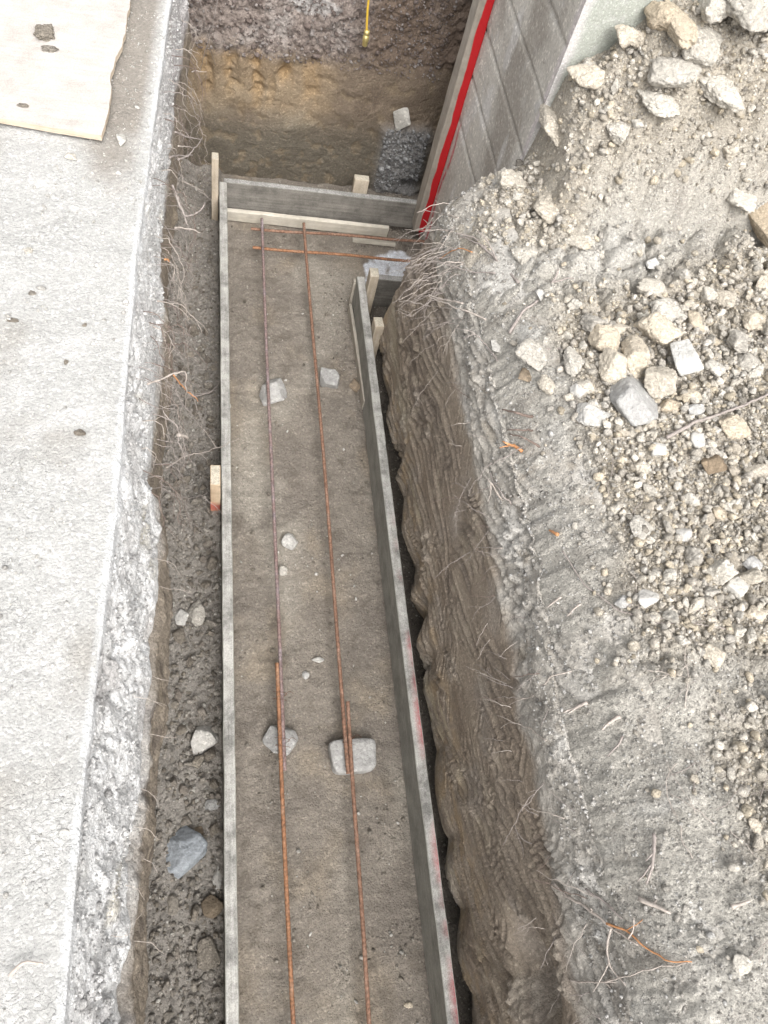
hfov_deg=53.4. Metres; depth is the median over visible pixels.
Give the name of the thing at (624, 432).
dirt clod
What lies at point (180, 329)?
root
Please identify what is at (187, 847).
stone
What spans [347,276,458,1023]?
form board
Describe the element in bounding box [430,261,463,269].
root
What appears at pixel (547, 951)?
root
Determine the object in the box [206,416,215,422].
dirt clod
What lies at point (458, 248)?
root
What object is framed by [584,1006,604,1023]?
root
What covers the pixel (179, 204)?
root
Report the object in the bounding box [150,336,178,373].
root
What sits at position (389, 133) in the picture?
gravel
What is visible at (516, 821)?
root
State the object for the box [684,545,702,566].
dirt clod
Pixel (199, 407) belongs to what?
dirt clod
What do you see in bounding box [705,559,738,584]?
rock
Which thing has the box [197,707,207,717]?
dirt clod
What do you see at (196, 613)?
stone
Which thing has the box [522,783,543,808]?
root
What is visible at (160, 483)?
root
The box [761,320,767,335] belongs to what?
dirt clod
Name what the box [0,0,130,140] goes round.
plywood sheet
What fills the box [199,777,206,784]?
dirt clod
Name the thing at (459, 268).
root
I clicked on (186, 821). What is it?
stone
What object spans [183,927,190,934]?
dirt clod
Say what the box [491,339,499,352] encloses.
rock
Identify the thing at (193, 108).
root
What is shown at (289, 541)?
stone
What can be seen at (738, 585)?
rock
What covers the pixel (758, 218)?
rock
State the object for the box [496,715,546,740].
root
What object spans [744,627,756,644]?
dirt clod
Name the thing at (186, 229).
root
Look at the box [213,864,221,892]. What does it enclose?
stone
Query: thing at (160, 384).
root
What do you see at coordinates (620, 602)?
rock
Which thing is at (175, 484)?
dirt clod
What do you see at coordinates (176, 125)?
root
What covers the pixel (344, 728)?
rebar
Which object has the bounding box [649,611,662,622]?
dirt clod
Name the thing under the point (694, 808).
root
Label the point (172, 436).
root
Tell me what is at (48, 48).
mud flake
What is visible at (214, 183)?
wood stake
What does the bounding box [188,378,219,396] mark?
root
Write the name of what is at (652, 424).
dirt clod
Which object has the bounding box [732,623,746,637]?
dirt clod
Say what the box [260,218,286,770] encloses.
rebar
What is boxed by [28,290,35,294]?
mud flake
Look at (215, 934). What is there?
dirt clod
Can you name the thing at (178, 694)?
dirt clod
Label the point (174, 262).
root
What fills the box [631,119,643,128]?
dirt clod
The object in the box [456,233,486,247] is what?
root
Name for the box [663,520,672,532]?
dirt clod
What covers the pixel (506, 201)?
dirt clod
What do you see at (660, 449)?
rock
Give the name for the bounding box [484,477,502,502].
root
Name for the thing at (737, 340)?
rock
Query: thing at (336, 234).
rebar
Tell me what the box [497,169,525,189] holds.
rock
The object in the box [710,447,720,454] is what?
dirt clod
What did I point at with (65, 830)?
pebble
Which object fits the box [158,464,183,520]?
root
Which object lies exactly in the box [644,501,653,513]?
dirt clod
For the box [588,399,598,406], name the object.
dirt clod
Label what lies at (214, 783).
dirt clod
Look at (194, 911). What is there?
dirt clod
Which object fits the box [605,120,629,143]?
rock
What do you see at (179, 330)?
root
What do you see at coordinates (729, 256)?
dirt clod
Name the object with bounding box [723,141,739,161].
dirt clod
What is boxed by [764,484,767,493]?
dirt clod
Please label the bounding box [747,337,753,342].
dirt clod
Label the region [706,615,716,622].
dirt clod
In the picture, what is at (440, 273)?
root
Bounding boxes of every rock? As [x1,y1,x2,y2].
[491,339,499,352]
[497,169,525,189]
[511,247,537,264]
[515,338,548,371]
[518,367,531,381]
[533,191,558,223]
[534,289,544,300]
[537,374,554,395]
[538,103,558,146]
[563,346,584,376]
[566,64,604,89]
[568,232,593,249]
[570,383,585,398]
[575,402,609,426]
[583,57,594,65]
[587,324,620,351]
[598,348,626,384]
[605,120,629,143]
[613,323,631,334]
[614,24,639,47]
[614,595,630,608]
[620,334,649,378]
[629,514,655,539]
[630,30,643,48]
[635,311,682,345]
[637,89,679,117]
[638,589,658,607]
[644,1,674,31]
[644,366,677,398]
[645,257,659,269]
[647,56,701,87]
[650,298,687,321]
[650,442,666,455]
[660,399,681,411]
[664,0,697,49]
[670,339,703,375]
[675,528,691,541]
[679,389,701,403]
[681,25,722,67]
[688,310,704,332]
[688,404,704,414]
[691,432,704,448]
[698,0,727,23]
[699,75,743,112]
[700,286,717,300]
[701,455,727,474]
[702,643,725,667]
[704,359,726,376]
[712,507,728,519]
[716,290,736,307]
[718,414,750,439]
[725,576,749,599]
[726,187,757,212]
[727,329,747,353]
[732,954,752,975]
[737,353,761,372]
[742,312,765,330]
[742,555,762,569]
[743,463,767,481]
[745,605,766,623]
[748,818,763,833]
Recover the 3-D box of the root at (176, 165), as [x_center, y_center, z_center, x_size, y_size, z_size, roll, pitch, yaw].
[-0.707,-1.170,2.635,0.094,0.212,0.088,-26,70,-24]
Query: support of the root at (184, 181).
hanging from the concrete slab at (53, 775)
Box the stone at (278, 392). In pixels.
[259,378,286,405]
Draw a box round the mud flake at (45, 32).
[33,24,54,41]
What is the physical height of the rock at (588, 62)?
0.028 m
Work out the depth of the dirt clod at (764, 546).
1.93 m
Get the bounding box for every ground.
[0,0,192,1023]
[427,0,767,1023]
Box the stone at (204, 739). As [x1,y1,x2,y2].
[190,726,218,755]
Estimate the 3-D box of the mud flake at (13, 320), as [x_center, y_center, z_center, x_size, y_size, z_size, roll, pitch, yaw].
[-0.888,-0.459,1.829,0.029,0.005,0.015,0,61,-13]
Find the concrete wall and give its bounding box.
[418,0,698,246]
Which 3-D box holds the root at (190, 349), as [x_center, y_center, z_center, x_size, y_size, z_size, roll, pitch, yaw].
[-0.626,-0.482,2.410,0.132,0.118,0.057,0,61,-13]
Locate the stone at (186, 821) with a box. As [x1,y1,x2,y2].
[180,815,192,827]
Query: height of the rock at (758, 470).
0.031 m
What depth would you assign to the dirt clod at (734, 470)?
2.05 m
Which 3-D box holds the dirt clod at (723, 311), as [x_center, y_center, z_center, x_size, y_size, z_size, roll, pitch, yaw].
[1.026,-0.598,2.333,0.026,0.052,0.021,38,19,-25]
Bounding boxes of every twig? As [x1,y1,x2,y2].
[8,960,42,977]
[665,393,767,438]
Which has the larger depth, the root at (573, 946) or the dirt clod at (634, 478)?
the dirt clod at (634, 478)
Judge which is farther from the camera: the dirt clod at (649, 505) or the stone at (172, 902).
the stone at (172, 902)
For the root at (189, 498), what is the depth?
2.35 m
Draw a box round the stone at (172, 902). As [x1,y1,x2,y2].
[167,893,178,915]
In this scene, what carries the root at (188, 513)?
attached to the concrete slab at (53, 775)
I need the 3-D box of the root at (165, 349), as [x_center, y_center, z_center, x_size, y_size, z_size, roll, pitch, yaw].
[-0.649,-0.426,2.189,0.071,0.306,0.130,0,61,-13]
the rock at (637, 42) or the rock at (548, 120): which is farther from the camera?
the rock at (548, 120)
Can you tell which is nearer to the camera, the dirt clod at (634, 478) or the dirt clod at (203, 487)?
the dirt clod at (634, 478)
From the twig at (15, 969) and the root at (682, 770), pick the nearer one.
the twig at (15, 969)
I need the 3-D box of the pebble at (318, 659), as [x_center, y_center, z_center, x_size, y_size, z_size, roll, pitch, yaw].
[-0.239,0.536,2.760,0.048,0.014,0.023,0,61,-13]
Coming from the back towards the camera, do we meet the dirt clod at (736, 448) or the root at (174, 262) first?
the root at (174, 262)
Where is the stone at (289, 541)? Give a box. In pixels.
[281,532,297,549]
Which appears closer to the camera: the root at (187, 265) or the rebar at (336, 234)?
the root at (187, 265)
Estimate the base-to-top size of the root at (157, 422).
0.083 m
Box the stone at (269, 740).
[262,725,297,755]
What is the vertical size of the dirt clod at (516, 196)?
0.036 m
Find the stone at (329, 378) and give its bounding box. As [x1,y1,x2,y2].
[320,367,339,388]
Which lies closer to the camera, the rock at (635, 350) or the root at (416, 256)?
the rock at (635, 350)
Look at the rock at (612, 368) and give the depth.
2.13 m
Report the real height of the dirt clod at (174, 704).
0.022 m
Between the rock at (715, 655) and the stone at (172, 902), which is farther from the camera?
the stone at (172, 902)
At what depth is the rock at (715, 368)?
2.21 m
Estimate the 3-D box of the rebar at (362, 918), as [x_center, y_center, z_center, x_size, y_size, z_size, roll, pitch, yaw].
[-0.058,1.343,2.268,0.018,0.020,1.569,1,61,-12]
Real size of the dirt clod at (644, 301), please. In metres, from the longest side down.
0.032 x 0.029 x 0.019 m
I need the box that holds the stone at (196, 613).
[188,599,205,626]
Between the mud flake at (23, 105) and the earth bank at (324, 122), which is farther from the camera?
the earth bank at (324, 122)
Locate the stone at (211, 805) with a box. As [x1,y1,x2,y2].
[205,799,219,810]
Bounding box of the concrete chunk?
[609,375,657,426]
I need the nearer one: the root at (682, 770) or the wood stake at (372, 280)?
the root at (682, 770)
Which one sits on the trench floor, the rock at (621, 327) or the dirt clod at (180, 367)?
the dirt clod at (180, 367)
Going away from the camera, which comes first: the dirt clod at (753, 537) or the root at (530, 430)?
the dirt clod at (753, 537)
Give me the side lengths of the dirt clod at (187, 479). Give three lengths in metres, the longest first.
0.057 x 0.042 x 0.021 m
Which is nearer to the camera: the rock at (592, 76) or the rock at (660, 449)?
the rock at (660, 449)
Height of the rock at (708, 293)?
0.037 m
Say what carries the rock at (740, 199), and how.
on the ground at (701, 828)
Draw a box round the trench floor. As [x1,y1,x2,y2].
[144,158,472,1023]
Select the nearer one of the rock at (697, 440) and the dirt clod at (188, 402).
the rock at (697, 440)
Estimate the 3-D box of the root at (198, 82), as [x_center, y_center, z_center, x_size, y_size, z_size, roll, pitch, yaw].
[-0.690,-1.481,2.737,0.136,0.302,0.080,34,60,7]
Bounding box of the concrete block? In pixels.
[328,738,375,774]
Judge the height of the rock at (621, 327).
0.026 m
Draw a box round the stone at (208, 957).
[197,936,220,970]
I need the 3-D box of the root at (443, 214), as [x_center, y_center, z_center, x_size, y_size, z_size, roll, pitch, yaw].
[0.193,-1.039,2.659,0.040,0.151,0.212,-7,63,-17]
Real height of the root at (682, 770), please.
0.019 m
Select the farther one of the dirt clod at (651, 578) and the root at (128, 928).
the dirt clod at (651, 578)
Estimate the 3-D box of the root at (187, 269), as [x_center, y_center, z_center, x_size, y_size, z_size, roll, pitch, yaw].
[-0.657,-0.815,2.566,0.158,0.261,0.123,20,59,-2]
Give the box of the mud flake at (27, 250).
[22,247,32,253]
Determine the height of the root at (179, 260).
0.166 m
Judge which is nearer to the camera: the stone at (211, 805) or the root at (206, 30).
the stone at (211, 805)
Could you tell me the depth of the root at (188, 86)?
2.92 m
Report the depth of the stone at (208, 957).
2.22 m
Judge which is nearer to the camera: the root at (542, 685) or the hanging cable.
the root at (542, 685)
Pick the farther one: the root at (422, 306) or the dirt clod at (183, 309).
the dirt clod at (183, 309)
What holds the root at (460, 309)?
attached to the earth bank at (501, 894)
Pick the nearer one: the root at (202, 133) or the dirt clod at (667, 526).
the dirt clod at (667, 526)
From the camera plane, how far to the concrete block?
2.58 m
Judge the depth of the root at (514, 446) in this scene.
2.12 m
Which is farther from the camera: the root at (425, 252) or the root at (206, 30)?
the root at (206, 30)
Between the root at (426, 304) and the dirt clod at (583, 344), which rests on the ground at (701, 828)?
the dirt clod at (583, 344)
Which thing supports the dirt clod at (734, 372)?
on the ground at (701, 828)
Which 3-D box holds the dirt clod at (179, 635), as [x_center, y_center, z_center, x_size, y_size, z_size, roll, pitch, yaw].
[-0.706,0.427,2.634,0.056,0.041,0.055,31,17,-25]
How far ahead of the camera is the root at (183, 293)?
2.67 m
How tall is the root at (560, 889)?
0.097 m
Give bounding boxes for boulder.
[725,0,767,32]
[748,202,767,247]
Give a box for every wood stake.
[210,465,220,510]
[211,152,218,220]
[351,174,368,193]
[366,268,378,315]
[371,317,383,356]
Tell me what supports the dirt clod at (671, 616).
on the ground at (701, 828)
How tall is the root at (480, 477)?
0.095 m
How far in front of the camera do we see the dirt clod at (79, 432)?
1.71 m
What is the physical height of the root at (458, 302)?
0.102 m
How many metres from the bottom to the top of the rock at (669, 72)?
0.080 m
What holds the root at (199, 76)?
hanging from the concrete slab at (53, 775)
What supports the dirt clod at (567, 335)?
on the ground at (701, 828)
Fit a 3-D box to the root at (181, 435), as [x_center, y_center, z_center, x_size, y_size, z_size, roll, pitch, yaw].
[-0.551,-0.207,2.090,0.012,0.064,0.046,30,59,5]
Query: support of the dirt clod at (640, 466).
on the ground at (701, 828)
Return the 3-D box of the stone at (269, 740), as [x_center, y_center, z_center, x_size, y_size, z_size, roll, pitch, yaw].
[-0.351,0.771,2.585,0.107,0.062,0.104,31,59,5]
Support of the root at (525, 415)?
attached to the earth bank at (501, 894)
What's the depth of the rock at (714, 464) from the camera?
2.04 m
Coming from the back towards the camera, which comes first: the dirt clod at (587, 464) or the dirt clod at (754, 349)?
the dirt clod at (754, 349)
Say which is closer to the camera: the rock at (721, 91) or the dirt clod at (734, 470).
the dirt clod at (734, 470)
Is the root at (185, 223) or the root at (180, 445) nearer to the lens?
the root at (180, 445)
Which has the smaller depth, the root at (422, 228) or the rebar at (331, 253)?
the root at (422, 228)
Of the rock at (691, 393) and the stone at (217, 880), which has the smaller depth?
the rock at (691, 393)
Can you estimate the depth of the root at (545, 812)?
1.80 m
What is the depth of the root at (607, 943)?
1.60 m
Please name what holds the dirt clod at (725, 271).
on the ground at (701, 828)
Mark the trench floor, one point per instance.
(318, 796)
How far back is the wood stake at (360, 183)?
3.72 m
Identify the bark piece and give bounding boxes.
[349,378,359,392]
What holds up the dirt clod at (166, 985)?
on the trench floor
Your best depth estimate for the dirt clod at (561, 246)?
2.39 m
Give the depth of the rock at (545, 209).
2.44 m
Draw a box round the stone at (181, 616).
[174,608,188,625]
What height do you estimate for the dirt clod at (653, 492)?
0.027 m
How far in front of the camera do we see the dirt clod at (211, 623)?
2.69 m
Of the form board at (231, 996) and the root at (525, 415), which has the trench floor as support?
the form board at (231, 996)
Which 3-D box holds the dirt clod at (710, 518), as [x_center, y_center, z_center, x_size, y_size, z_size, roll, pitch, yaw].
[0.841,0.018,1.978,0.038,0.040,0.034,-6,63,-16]
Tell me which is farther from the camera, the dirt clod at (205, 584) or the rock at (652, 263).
the dirt clod at (205, 584)
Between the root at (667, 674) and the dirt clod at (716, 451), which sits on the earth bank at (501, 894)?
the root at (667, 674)
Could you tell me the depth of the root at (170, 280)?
2.64 m
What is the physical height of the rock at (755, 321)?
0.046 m
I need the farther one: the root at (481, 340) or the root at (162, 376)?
the root at (481, 340)
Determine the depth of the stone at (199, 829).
2.38 m
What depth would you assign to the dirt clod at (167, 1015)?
2.11 m
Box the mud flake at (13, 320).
[7,318,18,321]
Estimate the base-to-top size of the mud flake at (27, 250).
0.009 m
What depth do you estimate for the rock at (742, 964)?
1.45 m
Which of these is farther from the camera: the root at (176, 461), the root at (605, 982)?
the root at (176, 461)
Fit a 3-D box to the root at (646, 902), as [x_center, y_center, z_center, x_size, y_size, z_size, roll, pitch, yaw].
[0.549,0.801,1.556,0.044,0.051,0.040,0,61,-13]
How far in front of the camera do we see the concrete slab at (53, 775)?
1.69 m
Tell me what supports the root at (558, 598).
attached to the earth bank at (501, 894)
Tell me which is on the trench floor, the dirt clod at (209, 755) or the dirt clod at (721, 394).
the dirt clod at (209, 755)
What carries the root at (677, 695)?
on the ground at (701, 828)
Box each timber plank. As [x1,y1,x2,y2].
[227,208,388,236]
[352,237,395,246]
[412,0,494,231]
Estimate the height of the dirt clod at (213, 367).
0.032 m
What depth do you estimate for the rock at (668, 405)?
2.12 m
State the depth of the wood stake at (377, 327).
3.31 m
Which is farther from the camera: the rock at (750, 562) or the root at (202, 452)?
the root at (202, 452)
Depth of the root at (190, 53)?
2.78 m
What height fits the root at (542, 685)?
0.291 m
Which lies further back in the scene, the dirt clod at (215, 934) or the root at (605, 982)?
the dirt clod at (215, 934)
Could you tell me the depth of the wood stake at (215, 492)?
2.74 m
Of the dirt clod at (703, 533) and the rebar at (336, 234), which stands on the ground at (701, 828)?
the dirt clod at (703, 533)
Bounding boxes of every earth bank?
[182,0,472,195]
[379,160,746,1023]
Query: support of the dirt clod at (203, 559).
on the trench floor
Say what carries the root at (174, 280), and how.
hanging from the concrete slab at (53, 775)
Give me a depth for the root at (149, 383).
2.05 m
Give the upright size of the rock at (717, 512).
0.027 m
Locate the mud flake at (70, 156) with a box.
[64,152,76,159]
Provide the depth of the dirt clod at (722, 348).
2.27 m
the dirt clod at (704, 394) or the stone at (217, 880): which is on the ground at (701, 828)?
the dirt clod at (704, 394)
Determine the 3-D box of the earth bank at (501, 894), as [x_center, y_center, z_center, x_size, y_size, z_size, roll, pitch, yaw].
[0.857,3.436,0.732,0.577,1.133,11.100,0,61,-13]
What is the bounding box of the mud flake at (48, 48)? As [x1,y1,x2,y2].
[41,45,58,52]
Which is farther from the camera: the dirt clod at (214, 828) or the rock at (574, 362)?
the dirt clod at (214, 828)
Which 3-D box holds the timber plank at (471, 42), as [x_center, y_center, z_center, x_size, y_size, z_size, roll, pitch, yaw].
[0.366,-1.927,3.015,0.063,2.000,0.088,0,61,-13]
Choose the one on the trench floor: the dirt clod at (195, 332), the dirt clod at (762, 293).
the dirt clod at (195, 332)
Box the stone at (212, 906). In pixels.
[201,894,223,918]
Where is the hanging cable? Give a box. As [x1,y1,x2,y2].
[362,0,369,46]
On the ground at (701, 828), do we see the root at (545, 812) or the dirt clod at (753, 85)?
the dirt clod at (753, 85)
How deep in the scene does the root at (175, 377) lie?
2.15 m
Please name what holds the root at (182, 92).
hanging from the concrete slab at (53, 775)
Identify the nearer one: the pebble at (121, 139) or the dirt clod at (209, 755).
the pebble at (121, 139)
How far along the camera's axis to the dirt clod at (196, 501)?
2.90 m
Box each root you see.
[111,911,143,936]
[135,376,179,400]
[138,367,171,414]
[138,398,184,459]
[142,416,168,440]
[143,311,175,344]
[143,470,194,534]
[145,362,174,403]
[145,378,189,505]
[147,371,187,407]
[148,469,169,503]
[149,322,198,402]
[149,324,169,393]
[150,313,177,372]
[150,322,194,354]
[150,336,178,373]
[151,492,172,537]
[152,184,180,212]
[152,363,195,386]
[152,413,186,471]
[153,178,197,263]
[154,376,197,420]
[154,462,194,478]
[155,256,189,309]
[155,443,191,489]
[156,236,187,317]
[157,300,208,333]
[157,435,192,464]
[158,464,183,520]
[159,402,180,434]
[160,243,202,307]
[162,254,177,294]
[162,263,189,347]
[162,393,195,451]
[162,488,227,519]
[163,113,187,142]
[163,227,191,324]
[163,248,178,280]
[164,91,202,151]
[164,204,192,253]
[164,306,207,336]
[164,365,214,435]
[166,198,216,265]
[166,419,239,467]
[167,143,196,188]
[167,148,212,208]
[167,303,182,355]
[168,154,192,158]
[168,342,206,375]
[169,79,196,110]
[171,55,204,145]
[171,185,204,231]
[173,374,197,400]
[174,65,206,115]
[174,103,191,165]
[174,131,200,139]
[174,227,200,232]
[176,48,199,68]
[176,433,188,438]
[178,108,210,170]
[178,138,201,160]
[182,20,198,47]
[182,66,196,106]
[185,500,202,531]
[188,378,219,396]
[200,0,215,64]
[200,0,217,67]
[394,248,440,265]
[398,300,451,309]
[399,247,444,272]
[401,291,446,316]
[401,298,446,316]
[402,263,462,282]
[402,281,442,298]
[405,217,432,230]
[410,284,448,309]
[424,200,458,217]
[427,259,495,282]
[428,294,462,303]
[428,296,486,319]
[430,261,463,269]
[437,551,470,579]
[440,248,472,258]
[455,328,497,361]
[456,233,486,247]
[459,230,519,283]
[468,462,491,495]
[477,547,502,548]
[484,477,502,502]
[489,471,511,505]
[492,446,522,464]
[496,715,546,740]
[497,670,571,706]
[500,441,522,452]
[502,409,533,417]
[503,793,534,856]
[507,429,532,431]
[508,269,573,333]
[509,433,539,447]
[517,802,564,818]
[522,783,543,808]
[528,878,586,898]
[534,781,576,811]
[537,870,593,896]
[541,937,555,967]
[546,596,561,607]
[549,529,558,535]
[553,882,638,945]
[562,550,744,634]
[563,701,587,713]
[564,924,586,971]
[567,603,581,615]
[569,963,685,988]
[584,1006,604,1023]
[585,888,622,918]
[593,928,625,991]
[602,715,620,729]
[606,919,691,962]
[607,735,623,756]
[636,833,655,883]
[637,896,670,913]
[648,664,689,687]
[659,675,701,713]
[666,763,676,812]
[666,795,692,858]
[667,763,695,778]
[668,792,713,823]
[684,630,688,708]
[716,782,743,810]
[730,830,760,861]
[730,900,750,909]
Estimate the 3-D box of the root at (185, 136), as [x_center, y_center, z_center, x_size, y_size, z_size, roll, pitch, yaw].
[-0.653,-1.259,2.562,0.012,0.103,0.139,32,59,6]
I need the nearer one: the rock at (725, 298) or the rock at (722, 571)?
the rock at (722, 571)
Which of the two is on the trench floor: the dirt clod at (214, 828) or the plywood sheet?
the dirt clod at (214, 828)
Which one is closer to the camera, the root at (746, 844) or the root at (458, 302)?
the root at (746, 844)
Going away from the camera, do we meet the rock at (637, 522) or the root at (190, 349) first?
the rock at (637, 522)
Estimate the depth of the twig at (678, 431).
2.11 m
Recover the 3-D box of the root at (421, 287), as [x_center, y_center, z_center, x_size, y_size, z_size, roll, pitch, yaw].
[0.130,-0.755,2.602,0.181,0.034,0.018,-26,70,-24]
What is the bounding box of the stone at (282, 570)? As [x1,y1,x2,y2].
[278,565,287,575]
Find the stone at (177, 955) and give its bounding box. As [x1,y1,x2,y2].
[175,946,179,960]
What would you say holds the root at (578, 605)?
attached to the ground at (701, 828)
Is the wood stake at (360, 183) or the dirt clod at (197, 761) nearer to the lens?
the dirt clod at (197, 761)
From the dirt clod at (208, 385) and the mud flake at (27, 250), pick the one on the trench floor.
the dirt clod at (208, 385)
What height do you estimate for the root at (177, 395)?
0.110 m
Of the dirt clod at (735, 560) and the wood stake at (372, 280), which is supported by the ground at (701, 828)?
the dirt clod at (735, 560)
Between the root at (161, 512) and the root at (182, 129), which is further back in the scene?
the root at (182, 129)
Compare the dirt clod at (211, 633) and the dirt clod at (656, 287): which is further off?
the dirt clod at (211, 633)
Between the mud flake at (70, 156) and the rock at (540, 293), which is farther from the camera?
the rock at (540, 293)
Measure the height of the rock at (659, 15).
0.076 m
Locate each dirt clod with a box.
[73,429,85,435]
[162,978,169,989]
[163,1011,174,1020]
[170,672,175,679]
[170,776,177,788]
[171,700,178,709]
[172,628,185,643]
[173,479,182,487]
[174,688,181,701]
[175,724,186,735]
[176,376,184,383]
[177,365,187,370]
[178,784,189,795]
[179,303,186,314]
[180,476,191,483]
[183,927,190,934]
[184,399,190,407]
[186,656,193,667]
[188,324,198,335]
[188,441,193,448]
[190,498,201,504]
[190,904,199,920]
[192,404,202,410]
[192,755,203,767]
[193,544,199,550]
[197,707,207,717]
[198,464,204,470]
[199,484,206,489]
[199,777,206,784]
[200,556,208,562]
[200,580,211,588]
[202,540,212,547]
[203,748,215,761]
[204,382,213,389]
[204,620,217,627]
[205,357,211,362]
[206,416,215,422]
[207,556,217,570]
[208,630,214,635]
[208,822,219,836]
[209,779,219,788]
[210,365,216,370]
[213,931,218,938]
[504,198,510,205]
[512,191,523,200]
[557,244,565,251]
[561,331,572,339]
[568,298,581,309]
[577,379,594,393]
[578,122,585,131]
[578,340,586,349]
[579,315,606,331]
[583,459,591,469]
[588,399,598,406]
[599,250,604,259]
[607,505,618,514]
[611,78,619,94]
[617,428,629,437]
[630,476,639,480]
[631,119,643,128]
[634,460,648,475]
[635,552,642,560]
[636,278,668,298]
[637,311,648,319]
[639,298,648,305]
[644,420,656,429]
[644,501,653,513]
[646,431,657,440]
[647,487,657,496]
[647,573,655,582]
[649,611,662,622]
[662,568,676,581]
[662,610,678,622]
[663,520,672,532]
[665,501,674,510]
[666,472,676,478]
[674,269,690,280]
[674,635,690,644]
[679,305,688,311]
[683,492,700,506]
[684,414,694,421]
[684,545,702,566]
[688,597,704,612]
[696,285,704,292]
[698,528,708,542]
[700,392,707,398]
[701,512,714,524]
[703,587,719,596]
[705,348,713,359]
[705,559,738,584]
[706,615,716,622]
[707,334,715,343]
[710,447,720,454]
[715,308,726,317]
[718,391,724,398]
[719,269,729,273]
[719,345,729,352]
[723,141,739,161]
[723,498,740,512]
[725,253,742,259]
[728,356,736,364]
[728,466,739,475]
[729,551,739,568]
[730,368,740,375]
[730,442,741,454]
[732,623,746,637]
[734,611,743,619]
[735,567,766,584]
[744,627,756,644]
[747,80,760,90]
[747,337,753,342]
[748,364,763,377]
[749,347,757,354]
[749,532,758,541]
[753,261,762,266]
[753,275,767,293]
[754,487,761,496]
[759,290,765,298]
[760,537,767,553]
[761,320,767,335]
[763,260,767,268]
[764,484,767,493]
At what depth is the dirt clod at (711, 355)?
2.24 m
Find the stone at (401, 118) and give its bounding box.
[393,107,410,130]
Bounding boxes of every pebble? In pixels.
[59,828,69,832]
[116,134,125,146]
[302,671,309,678]
[312,657,323,662]
[403,1002,412,1007]
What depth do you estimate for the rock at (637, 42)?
2.23 m
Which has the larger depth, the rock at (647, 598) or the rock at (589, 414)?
the rock at (589, 414)
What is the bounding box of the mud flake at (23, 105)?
[17,103,28,106]
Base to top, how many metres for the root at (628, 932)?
0.148 m
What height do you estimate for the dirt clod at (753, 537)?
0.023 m
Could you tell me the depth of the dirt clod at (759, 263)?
2.40 m
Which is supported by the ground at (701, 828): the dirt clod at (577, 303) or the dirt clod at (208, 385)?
the dirt clod at (577, 303)
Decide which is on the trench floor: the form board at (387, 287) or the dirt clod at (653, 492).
the form board at (387, 287)
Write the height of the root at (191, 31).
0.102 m
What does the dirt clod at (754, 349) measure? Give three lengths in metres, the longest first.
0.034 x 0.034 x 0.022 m
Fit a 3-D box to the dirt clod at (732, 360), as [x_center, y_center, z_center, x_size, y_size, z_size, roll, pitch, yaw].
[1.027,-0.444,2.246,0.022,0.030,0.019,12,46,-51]
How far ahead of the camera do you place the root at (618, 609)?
1.85 m
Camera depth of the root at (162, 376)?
2.09 m
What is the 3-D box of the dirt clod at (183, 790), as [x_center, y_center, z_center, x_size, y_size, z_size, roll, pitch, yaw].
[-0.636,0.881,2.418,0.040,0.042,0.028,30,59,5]
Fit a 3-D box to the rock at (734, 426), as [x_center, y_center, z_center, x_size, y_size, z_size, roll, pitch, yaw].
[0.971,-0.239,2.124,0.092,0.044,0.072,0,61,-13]
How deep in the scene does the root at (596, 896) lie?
1.64 m
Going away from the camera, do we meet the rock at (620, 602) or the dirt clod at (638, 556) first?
the rock at (620, 602)
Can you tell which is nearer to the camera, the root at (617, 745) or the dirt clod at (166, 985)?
the root at (617, 745)
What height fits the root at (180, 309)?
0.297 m
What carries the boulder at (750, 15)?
on the ground at (701, 828)
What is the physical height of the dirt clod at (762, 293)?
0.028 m
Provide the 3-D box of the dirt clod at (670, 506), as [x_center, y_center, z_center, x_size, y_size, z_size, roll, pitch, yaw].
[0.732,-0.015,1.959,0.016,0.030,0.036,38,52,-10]
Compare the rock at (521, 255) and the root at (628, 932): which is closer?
the root at (628, 932)
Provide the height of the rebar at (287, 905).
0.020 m
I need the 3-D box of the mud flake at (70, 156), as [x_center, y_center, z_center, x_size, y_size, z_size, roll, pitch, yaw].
[-0.871,-0.988,2.124,0.033,0.012,0.030,0,61,-13]
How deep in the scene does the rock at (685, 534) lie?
1.91 m
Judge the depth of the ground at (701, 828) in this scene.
1.93 m
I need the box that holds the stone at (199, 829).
[195,826,203,834]
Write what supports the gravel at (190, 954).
on the trench floor
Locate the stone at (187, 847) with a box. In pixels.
[166,826,207,878]
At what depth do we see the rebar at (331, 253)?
3.67 m
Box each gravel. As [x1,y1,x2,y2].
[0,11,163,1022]
[146,160,471,1023]
[148,230,222,1023]
[188,0,458,192]
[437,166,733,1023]
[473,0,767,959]
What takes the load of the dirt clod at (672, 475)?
on the ground at (701, 828)
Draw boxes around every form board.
[219,182,238,1023]
[223,178,416,227]
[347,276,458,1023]
[372,274,401,306]
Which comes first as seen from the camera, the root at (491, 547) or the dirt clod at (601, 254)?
the root at (491, 547)
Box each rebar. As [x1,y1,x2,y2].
[251,227,424,242]
[253,246,410,262]
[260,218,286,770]
[275,662,295,1023]
[302,222,349,773]
[346,701,371,1023]
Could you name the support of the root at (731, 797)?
on the ground at (701, 828)
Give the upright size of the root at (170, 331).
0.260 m
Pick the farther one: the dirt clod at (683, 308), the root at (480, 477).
the dirt clod at (683, 308)

